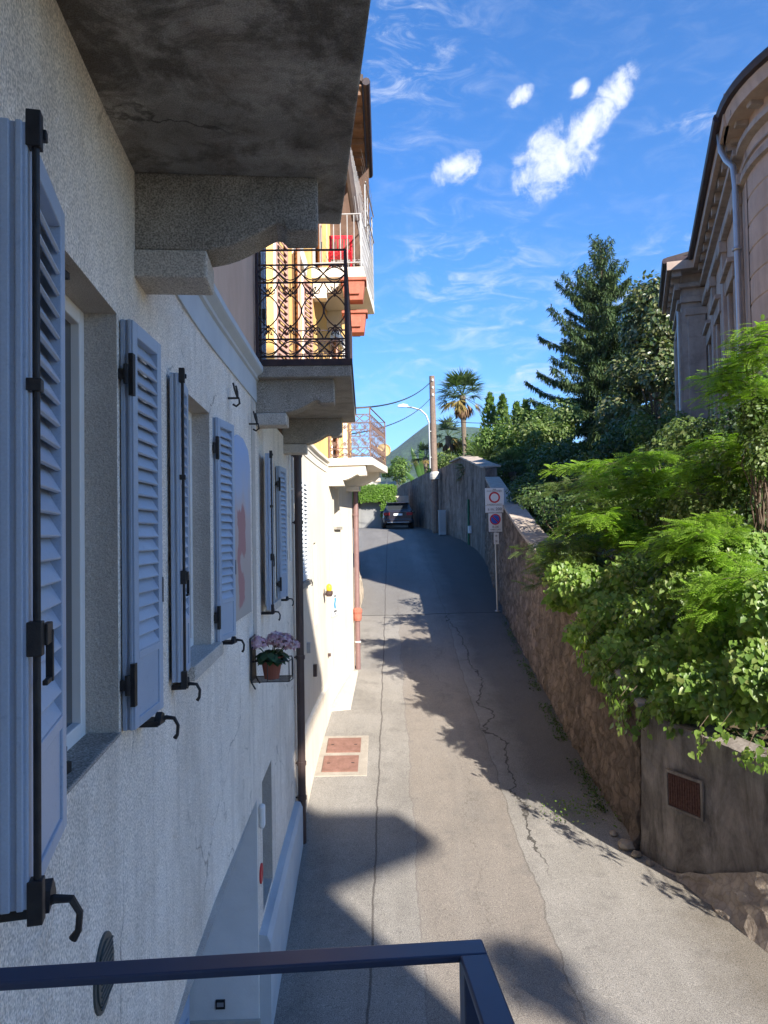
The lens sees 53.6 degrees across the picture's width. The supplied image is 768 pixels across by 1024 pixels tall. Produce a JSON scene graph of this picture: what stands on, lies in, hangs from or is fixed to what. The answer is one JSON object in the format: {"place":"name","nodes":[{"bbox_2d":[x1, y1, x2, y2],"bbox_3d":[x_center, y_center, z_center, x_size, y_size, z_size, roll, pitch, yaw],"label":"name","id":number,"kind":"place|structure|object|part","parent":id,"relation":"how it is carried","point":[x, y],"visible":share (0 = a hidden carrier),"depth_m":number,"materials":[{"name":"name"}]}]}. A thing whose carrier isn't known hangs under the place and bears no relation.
{"place":"outdoors","nodes":[
{"label":"outdoors","id":0,"kind":"place"},
{"bbox_2d":[379,424,501,487],"bbox_3d":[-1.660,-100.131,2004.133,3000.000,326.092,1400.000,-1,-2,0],"label":"mountain","id":1,"kind":"structure","parent":0,"point":[404,448],"depth_m":1927.11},
{"bbox_2d":[274,527,767,1023],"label":"road","id":2,"kind":"structure","parent":0,"point":[427,828],"depth_m":9.57,"materials":[{"name":"grey asphalt"}]},
{"bbox_2d":[314,735,368,776],"bbox_3d":[-0.702,4.119,12.867,0.860,0.241,1.607,-1,-2,0],"label":"cover surround","id":3,"kind":"object","parent":2,"relation":"on","point":[363,761],"visible":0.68,"depth_m":12.73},
{"bbox_2d":[322,755,358,771],"bbox_3d":[-0.711,4.140,12.496,0.580,0.108,0.598,-1,-2,0],"label":"manhole cover","id":4,"kind":"object","parent":3,"relation":"on","point":[341,763],"visible":1,"depth_m":12.47,"materials":[{"name":"red metal"}]},
{"bbox_2d":[326,738,360,752],"bbox_3d":[-0.693,4.065,13.239,0.580,0.108,0.598,-1,-2,0],"label":"manhole cover","id":5,"kind":"object","parent":3,"relation":"on","point":[340,745],"visible":1,"depth_m":13.20,"materials":[{"name":"red metal"}]},
{"bbox_2d":[380,501,413,528],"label":"parked car","id":6,"kind":"object","parent":2,"relation":"on","point":[397,513],"visible":0.98,"depth_m":45.30,"materials":[{"name":"black paint"}]},
{"bbox_2d":[393,496,408,527],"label":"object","id":7,"kind":"structure","parent":2,"relation":"on","point":[401,498],"depth_m":52.30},
{"bbox_2d":[429,376,439,532],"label":"utility pole","id":8,"kind":"object","parent":2,"relation":"on","point":[434,475],"visible":0.99,"depth_m":40.97,"materials":[{"name":"brown wood"}]},
{"bbox_2d":[351,398,430,433],"bbox_3d":[0.923,-4.044,29.450,0.030,5.128,23.440,-1,-2,8],"label":"overhead cable","id":9,"kind":"object","parent":8,"relation":"attached to","point":[395,422],"visible":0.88,"depth_m":26.19,"materials":[{"name":"black plastic"}]},
{"bbox_2d":[356,381,431,408],"bbox_3d":[0.911,-4.769,29.463,0.042,5.389,23.462,-1,-2,8],"label":"overhead cable","id":10,"kind":"object","parent":8,"relation":"attached to","point":[396,401],"visible":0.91,"depth_m":25.63,"materials":[{"name":"black plastic"}]},
{"bbox_2d":[397,404,431,467],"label":"street lamp","id":11,"kind":"object","parent":8,"relation":"attached to","point":[407,406],"visible":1,"depth_m":41.02,"materials":[{"name":"grey metal"}]},
{"bbox_2d":[436,420,590,423],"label":"overhead cable","id":12,"kind":"object","parent":8,"relation":"attached to","point":[489,423],"visible":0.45,"depth_m":40.91,"materials":[{"name":"black plastic"}]},
{"bbox_2d":[438,510,445,534],"bbox_3d":[3.029,0.543,39.601,0.400,1.285,0.300,-1,-2,0],"label":"utility cabinet","id":13,"kind":"object","parent":2,"relation":"on","point":[442,520],"visible":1,"depth_m":39.46,"materials":[{"name":"grey metal"}]},
{"bbox_3d":[3.029,0.531,39.466,0.300,1.000,0.012,-1,-2,0],"label":"door","id":14,"kind":"part","parent":13,"relation":"part of","materials":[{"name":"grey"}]},
{"bbox_2d":[485,488,503,611],"bbox_3d":[3.289,1.125,22.470,0.560,3.665,0.160,-1,-2,0],"label":"sign post","id":15,"kind":"object","parent":2,"relation":"on","point":[494,496],"visible":1,"depth_m":22.44,"materials":[{"name":"grey metal"}]},
{"bbox_2d":[498,605,607,812],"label":"wall weeds","id":16,"kind":"object","parent":2,"relation":"on","point":[559,731],"depth_m":13.50,"materials":[{"name":"green plant"}]},
{"bbox_2d":[515,783,620,827],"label":"wall weeds","id":17,"kind":"object","parent":2,"relation":"on","point":[559,803],"depth_m":10.73,"materials":[{"name":"green plant"}]},
{"bbox_2d":[610,830,617,836],"bbox_3d":[3.076,4.293,10.162,0.109,0.069,0.127,-1,-2,0],"label":"stone","id":18,"kind":"object","parent":2,"relation":"on","point":[613,833],"visible":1,"depth_m":10.13,"materials":[{"name":"grey stone"}]},
{"bbox_2d":[618,839,634,850],"bbox_3d":[3.124,4.294,9.819,0.193,0.125,0.210,-1,-2,0],"label":"stone","id":19,"kind":"object","parent":2,"relation":"on","point":[626,844],"visible":1,"depth_m":9.75,"materials":[{"name":"grey stone"}]},
{"bbox_2d":[631,850,641,857],"bbox_3d":[3.191,4.325,9.618,0.135,0.080,0.141,-2,-2,26],"label":"stone","id":20,"kind":"object","parent":2,"relation":"on","point":[636,854],"visible":1,"depth_m":9.57,"materials":[{"name":"grey stone"}]},
{"bbox_2d":[646,860,653,865],"bbox_3d":[3.294,4.348,9.413,0.085,0.059,0.099,-1,-2,0],"label":"stone","id":21,"kind":"object","parent":2,"relation":"on","point":[649,863],"visible":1,"depth_m":9.39,"materials":[{"name":"grey stone"}]},
{"bbox_2d":[351,0,767,458],"label":"sky","id":22,"kind":"structure","parent":0,"point":[507,134],"materials":[{"name":"blue"}]},
{"bbox_2d":[509,488,767,747],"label":"garden soil","id":23,"kind":"structure","parent":0,"point":[760,730],"depth_m":9.56,"materials":[{"name":"brown soil"}]},
{"bbox_2d":[381,456,412,488],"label":"garden tree","id":24,"kind":"object","parent":23,"relation":"on","point":[398,466],"visible":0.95,"depth_m":74.73,"materials":[{"name":"green plant"}]},
{"bbox_2d":[405,441,429,481],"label":"banana plant","id":25,"kind":"object","parent":23,"relation":"on","point":[419,469],"visible":0.2,"depth_m":51.98,"materials":[{"name":"green plant"}]},
{"bbox_2d":[410,442,439,473],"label":"palm tree","id":26,"kind":"object","parent":23,"relation":"on","point":[425,459],"visible":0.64,"depth_m":47.00,"materials":[{"name":"green plant"}]},
{"bbox_2d":[425,448,459,472],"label":"garden shrub","id":27,"kind":"object","parent":23,"relation":"on","point":[443,461],"visible":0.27,"depth_m":44.36,"materials":[{"name":"green plant"}]},
{"bbox_2d":[436,415,468,458],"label":"palm tree","id":28,"kind":"object","parent":23,"relation":"on","point":[456,444],"visible":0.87,"depth_m":46.03,"materials":[{"name":"green plant"}]},
{"bbox_2d":[435,366,483,454],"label":"palm tree","id":29,"kind":"object","parent":23,"relation":"on","point":[462,412],"visible":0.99,"depth_m":43.76,"materials":[{"name":"green plant"}]},
{"bbox_2d":[451,433,483,458],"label":"garden shrub","id":30,"kind":"object","parent":23,"relation":"on","point":[459,451],"visible":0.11,"depth_m":47.38,"materials":[{"name":"green plant"}]},
{"bbox_2d":[455,439,508,482],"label":"shrub","id":31,"kind":"object","parent":23,"relation":"on","point":[478,452],"visible":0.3,"depth_m":36.55,"materials":[{"name":"green plant"}]},
{"bbox_2d":[478,391,505,476],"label":"cypress","id":32,"kind":"object","parent":23,"relation":"on","point":[488,410],"visible":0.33,"depth_m":43.03,"materials":[{"name":"green plant"}]},
{"bbox_2d":[469,422,519,481],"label":"garden shrub","id":33,"kind":"object","parent":23,"relation":"on","point":[501,439],"visible":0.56,"depth_m":39.85,"materials":[{"name":"green plant"}]},
{"bbox_2d":[487,393,514,482],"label":"cypress","id":34,"kind":"object","parent":23,"relation":"on","point":[502,409],"visible":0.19,"depth_m":42.02,"materials":[{"name":"green plant"}]},
{"bbox_2d":[492,446,531,485],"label":"shrub","id":35,"kind":"object","parent":23,"relation":"on","point":[512,457],"visible":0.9,"depth_m":32.81,"materials":[{"name":"green plant"}]},
{"bbox_2d":[511,400,520,443],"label":"cypress","id":36,"kind":"object","parent":23,"relation":"on","point":[516,404],"visible":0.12,"depth_m":44.05,"materials":[{"name":"green plant"}]},
{"bbox_2d":[517,398,533,478],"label":"cypress","id":37,"kind":"object","parent":23,"relation":"on","point":[526,403],"visible":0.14,"depth_m":42.58,"materials":[{"name":"green plant"}]},
{"bbox_2d":[505,470,548,515],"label":"garden shrub","id":38,"kind":"object","parent":23,"relation":"on","point":[521,481],"visible":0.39,"depth_m":22.86,"materials":[{"name":"green plant"}]},
{"bbox_2d":[496,443,560,482],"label":"garden shrub","id":39,"kind":"object","parent":23,"relation":"on","point":[504,478],"visible":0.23,"depth_m":36.64,"materials":[{"name":"green plant"}]},
{"bbox_2d":[504,407,554,478],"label":"garden shrub","id":40,"kind":"object","parent":23,"relation":"on","point":[526,436],"visible":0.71,"depth_m":37.50,"materials":[{"name":"green plant"}]},
{"bbox_2d":[531,401,554,463],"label":"garden shrub","id":41,"kind":"object","parent":23,"relation":"on","point":[540,410],"visible":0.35,"depth_m":44.78,"materials":[{"name":"green plant"}]},
{"bbox_2d":[522,395,583,457],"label":"garden shrub","id":42,"kind":"object","parent":23,"relation":"on","point":[562,425],"visible":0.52,"depth_m":38.36,"materials":[{"name":"green plant"}]},
{"bbox_2d":[515,482,595,537],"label":"garden shrub","id":43,"kind":"object","parent":23,"relation":"on","point":[544,523],"visible":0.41,"depth_m":19.00,"materials":[{"name":"green plant"}]},
{"bbox_2d":[515,436,596,498],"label":"garden shrub","id":44,"kind":"object","parent":23,"relation":"on","point":[550,457],"visible":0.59,"depth_m":26.45,"materials":[{"name":"green plant"}]},
{"bbox_2d":[507,532,613,593],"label":"locust shrub","id":45,"kind":"object","parent":23,"relation":"on","point":[593,555],"visible":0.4,"depth_m":13.92,"materials":[{"name":"green plant"}]},
{"bbox_2d":[513,464,630,514],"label":"locust shrub","id":46,"kind":"object","parent":23,"relation":"on","point":[563,488],"visible":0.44,"depth_m":16.68,"materials":[{"name":"green plant"}]},
{"bbox_2d":[537,556,623,586],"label":"vine thicket","id":47,"kind":"object","parent":23,"relation":"on","point":[609,559],"depth_m":15.25,"materials":[{"name":"green plant"}]},
{"bbox_2d":[524,234,668,460],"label":"spruce tree","id":48,"kind":"object","parent":23,"relation":"on","point":[591,353],"visible":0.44,"depth_m":45.44,"materials":[{"name":"green plant"}]},
{"bbox_2d":[547,500,664,556],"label":"locust shrub","id":49,"kind":"object","parent":23,"relation":"on","point":[624,528],"visible":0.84,"depth_m":12.99,"materials":[{"name":"green plant"}]},
{"bbox_2d":[538,447,697,520],"bbox_3d":[4.284,0.213,13.680,2.937,2.736,2.366,-1,-2,0],"label":"locust shrub","id":50,"kind":"object","parent":23,"relation":"on","point":[647,480],"visible":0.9,"depth_m":13.39,"materials":[{"name":"green plant"}]},
{"bbox_2d":[554,449,682,529],"bbox_3d":[6.185,-0.414,19.743,3.393,2.582,3.112,-1,-2,0],"label":"garden shrub","id":51,"kind":"object","parent":23,"relation":"on","point":[584,456],"visible":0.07,"depth_m":19.90,"materials":[{"name":"green plant"}]},
{"bbox_2d":[591,415,662,488],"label":"garden shrub","id":52,"kind":"object","parent":23,"relation":"on","point":[616,441],"visible":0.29,"depth_m":26.57,"materials":[{"name":"green plant"}]},
{"bbox_2d":[592,270,675,468],"bbox_3d":[12.888,-6.086,36.201,6.156,10.427,6.546,-1,-2,0],"label":"magnolia tree","id":53,"kind":"object","parent":23,"relation":"on","point":[646,329],"visible":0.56,"depth_m":35.78,"materials":[{"name":"green plant"}]},
{"bbox_2d":[504,468,767,747],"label":"ground cover","id":54,"kind":"object","parent":23,"relation":"on","point":[743,734],"visible":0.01,"depth_m":16.52,"materials":[{"name":"green plant"}]},
{"bbox_2d":[591,482,698,571],"bbox_3d":[5.287,0.470,15.604,2.892,2.238,2.132,1,-2,-39],"label":"garden shrub","id":55,"kind":"object","parent":23,"relation":"on","point":[612,505],"visible":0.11,"depth_m":15.47,"materials":[{"name":"green plant"}]},
{"bbox_2d":[586,561,724,642],"bbox_3d":[4.528,1.545,11.694,2.492,1.595,3.339,-1,-2,0],"label":"vine thicket","id":56,"kind":"object","parent":23,"relation":"on","point":[674,617],"visible":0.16,"depth_m":10.67,"materials":[{"name":"green plant"}]},
{"bbox_2d":[620,410,693,468],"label":"garden shrub","id":57,"kind":"object","parent":23,"relation":"on","point":[642,437],"visible":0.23,"depth_m":23.85,"materials":[{"name":"green plant"}]},
{"bbox_2d":[630,482,719,538],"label":"garden shrub","id":58,"kind":"object","parent":23,"relation":"on","point":[651,519],"visible":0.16,"depth_m":13.59,"materials":[{"name":"green plant"}]},
{"bbox_2d":[634,415,737,503],"bbox_3d":[6.334,-0.236,14.956,2.636,3.393,2.120,-1,-2,0],"label":"garden shrub","id":59,"kind":"object","parent":23,"relation":"on","point":[680,432],"visible":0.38,"depth_m":14.95,"materials":[{"name":"green plant"}]},
{"bbox_2d":[618,508,763,580],"bbox_3d":[4.379,1.102,10.440,2.180,2.304,2.087,-1,-2,0],"label":"locust shrub","id":60,"kind":"object","parent":23,"relation":"on","point":[709,531],"visible":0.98,"depth_m":10.32,"materials":[{"name":"green plant"}]},
{"bbox_2d":[661,410,733,496],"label":"garden shrub","id":61,"kind":"object","parent":23,"relation":"on","point":[688,465],"visible":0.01,"depth_m":16.67,"materials":[{"name":"green plant"}]},
{"bbox_2d":[657,483,755,535],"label":"garden shrub","id":62,"kind":"object","parent":23,"relation":"on","point":[707,503],"visible":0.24,"depth_m":12.10,"materials":[{"name":"green plant"}]},
{"bbox_2d":[651,484,765,579],"bbox_3d":[5.490,0.923,11.632,2.859,2.803,3.046,-1,-2,0],"label":"vine thicket","id":63,"kind":"object","parent":23,"relation":"on","point":[748,518],"visible":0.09,"depth_m":11.32,"materials":[{"name":"green plant"}]},
{"bbox_2d":[652,433,767,515],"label":"locust shrub","id":64,"kind":"object","parent":23,"relation":"on","point":[691,467],"visible":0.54,"depth_m":11.84,"materials":[{"name":"green plant"}]},
{"bbox_2d":[658,47,767,483],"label":"villa","id":65,"kind":"object","parent":23,"relation":"on","point":[713,283],"visible":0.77,"depth_m":18.60,"materials":[{"name":"paint"}]},
{"bbox_2d":[667,563,767,642],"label":"locust shrub","id":66,"kind":"object","parent":23,"relation":"on","point":[722,584],"visible":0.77,"depth_m":9.27,"materials":[{"name":"green plant"}]},
{"bbox_2d":[683,439,762,524],"bbox_3d":[5.892,0.473,12.226,2.088,3.424,2.081,-1,-2,0],"label":"garden shrub","id":67,"kind":"object","parent":23,"relation":"on","point":[727,472],"visible":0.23,"depth_m":11.85,"materials":[{"name":"green plant"}]},
{"bbox_2d":[681,350,767,508],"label":"locust shrub","id":68,"kind":"object","parent":23,"relation":"on","point":[748,389],"visible":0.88,"depth_m":11.16,"materials":[{"name":"green plant"}]},
{"bbox_2d":[685,364,767,458],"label":"garden shrub","id":69,"kind":"object","parent":23,"relation":"on","point":[730,415],"visible":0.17,"depth_m":14.17,"materials":[{"name":"green plant"}]},
{"bbox_2d":[715,315,767,376],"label":"locust shrub","id":70,"kind":"object","parent":23,"relation":"on","point":[754,330],"visible":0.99,"depth_m":10.49,"materials":[{"name":"green plant"}]},
{"bbox_2d":[733,396,767,568],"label":"tree","id":71,"kind":"object","parent":23,"relation":"on","point":[754,415],"visible":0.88,"depth_m":10.77,"materials":[{"name":"green plant"}]},
{"bbox_2d":[740,424,767,568],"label":"garden shrub","id":72,"kind":"object","parent":23,"relation":"on","point":[758,457],"visible":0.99,"depth_m":10.35,"materials":[{"name":"green plant"}]},
{"bbox_3d":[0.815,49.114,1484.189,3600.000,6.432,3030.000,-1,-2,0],"label":"ground","id":73,"kind":"structure","parent":0,"visible":0},
{"bbox_2d":[111,74,387,811],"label":"cream house","id":74,"kind":"structure","parent":73,"relation":"on","point":[335,474],"depth_m":14.47,"materials":[{"name":"paint"}]},
{"bbox_2d":[323,584,332,596],"bbox_3d":[-1.054,1.470,14.307,0.180,0.235,0.136,-1,-2,0],"label":"beacon lamp","id":75,"kind":"object","parent":74,"relation":"attached to","point":[328,592],"visible":1,"depth_m":14.26,"materials":[{"name":"yellow plastic"}]},
{"bbox_2d":[331,593,337,616],"bbox_3d":[-1.003,1.907,15.566,0.014,0.440,0.620,-1,-2,8],"label":"parking sign","id":76,"kind":"object","parent":74,"relation":"attached to","point":[334,599],"visible":1,"depth_m":15.51,"materials":[{"name":"white metal"}]},
{"bbox_2d":[328,235,351,266],"bbox_3d":[-0.813,-4.774,14.169,0.440,0.941,0.492,-1,-2,0],"label":"folding chair","id":77,"kind":"object","parent":74,"relation":"on","point":[336,253],"visible":0.67,"depth_m":14.34,"materials":[{"name":"red paint"}]},
{"bbox_2d":[339,277,366,303],"bbox_3d":[-0.548,-3.888,13.390,0.487,0.390,0.400,-1,-2,0],"label":"planter box","id":78,"kind":"object","parent":74,"relation":"hanging from","point":[357,285],"visible":0.65,"depth_m":13.23,"materials":[{"name":"ceramic"}]},
{"bbox_2d":[341,310,367,335],"bbox_3d":[-0.533,-3.380,13.639,0.487,0.390,0.400,-1,-2,0],"label":"planter box","id":79,"kind":"object","parent":74,"relation":"hanging from","point":[358,319],"visible":0.72,"depth_m":13.48,"materials":[{"name":"ceramic"}]},
{"bbox_2d":[377,444,390,461],"bbox_3d":[0.032,-1.303,17.559,0.282,0.587,0.339,0,-2,-30],"label":"satellite dish","id":80,"kind":"object","parent":74,"relation":"attached to","point":[388,449],"visible":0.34,"depth_m":17.66,"materials":[{"name":"beige"}]},
{"bbox_2d":[0,0,514,1023],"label":"plaster house","id":81,"kind":"structure","parent":73,"relation":"on","point":[160,422],"depth_m":2.68,"materials":[{"name":"white paint"}]},
{"bbox_2d":[65,294,85,750],"bbox_3d":[-1.018,0.022,2.246,0.055,1.470,0.805,-1,-2,-7],"label":"window","id":82,"kind":"structure","parent":81,"relation":"in","point":[74,317],"depth_m":2.59,"materials":[{"name":"clear glass"}]},
{"bbox_2d":[179,993,189,1023],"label":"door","id":83,"kind":"structure","parent":81,"relation":"in","point":[185,1017],"depth_m":6.34,"materials":[{"name":"blue metal"}]},
{"bbox_2d":[188,411,193,646],"bbox_3d":[-1.213,0.094,4.433,0.055,1.470,0.761,-1,-2,-3],"label":"window","id":84,"kind":"structure","parent":81,"relation":"in","point":[189,414],"depth_m":4.77,"materials":[{"name":"white glass"}]},
{"bbox_2d":[259,863,262,883],"bbox_3d":[-1.098,3.234,6.803,0.012,0.170,0.170,-1,-2,-1],"label":"round plaque","id":85,"kind":"object","parent":81,"relation":"attached to","point":[261,873],"visible":1,"depth_m":6.77,"materials":[{"name":"red"}]},
{"bbox_2d":[249,634,293,689],"bbox_3d":[-0.949,1.268,6.467,0.354,0.430,0.279,-1,-2,0],"label":"wall rack","id":86,"kind":"object","parent":81,"relation":"attached to","point":[254,676],"depth_m":6.38,"materials":[{"name":"black metal"}]},
{"bbox_2d":[251,630,299,679],"bbox_3d":[-0.946,1.208,6.463,0.398,0.410,0.396,1,-3,-44],"label":"flower pot","id":87,"kind":"object","parent":86,"relation":"on","point":[283,641],"visible":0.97,"depth_m":6.40,"materials":[{"name":"plant"}]},
{"bbox_2d":[353,553,363,632],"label":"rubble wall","id":88,"kind":"structure","parent":73,"relation":"on","point":[361,588],"depth_m":24.31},
{"bbox_2d":[353,481,395,527],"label":"garage","id":89,"kind":"structure","parent":73,"relation":"on","point":[369,515],"depth_m":48.79,"materials":[{"name":"paint"}]},
{"bbox_2d":[359,503,380,527],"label":"door","id":90,"kind":"structure","parent":89,"relation":"in","point":[369,513],"depth_m":48.78,"materials":[{"name":"white paint"}]},
{"bbox_2d":[352,483,397,516],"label":"hedge","id":91,"kind":"object","parent":89,"relation":"on","point":[383,494],"visible":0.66,"depth_m":48.16,"materials":[{"name":"green plant"}]},
{"bbox_2d":[395,456,500,559],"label":"retaining wall","id":92,"kind":"structure","parent":73,"relation":"on","point":[453,495],"depth_m":37.65,"materials":[{"name":"grey concrete"}]},
{"bbox_2d":[467,499,469,544],"bbox_3d":[3.898,0.463,35.001,0.120,2.101,0.109,0,-2,-22],"label":"vent pipe","id":93,"kind":"object","parent":92,"relation":"attached to","point":[468,512],"visible":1,"depth_m":34.97,"materials":[{"name":"grey metal"}]},
{"bbox_2d":[484,477,651,850],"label":"retaining wall","id":94,"kind":"structure","parent":73,"relation":"on","point":[611,761],"depth_m":14.09,"materials":[{"name":"stone"}]},
{"bbox_2d":[640,716,767,952],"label":"retaining wall","id":95,"kind":"structure","parent":73,"relation":"on","point":[704,829],"depth_m":8.74,"materials":[{"name":"grey concrete"}]},
{"bbox_2d":[534,525,767,774],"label":"climbing vine","id":96,"kind":"object","parent":95,"relation":"on","point":[712,681],"visible":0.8,"depth_m":9.91,"materials":[{"name":"green plant"}]}
]}

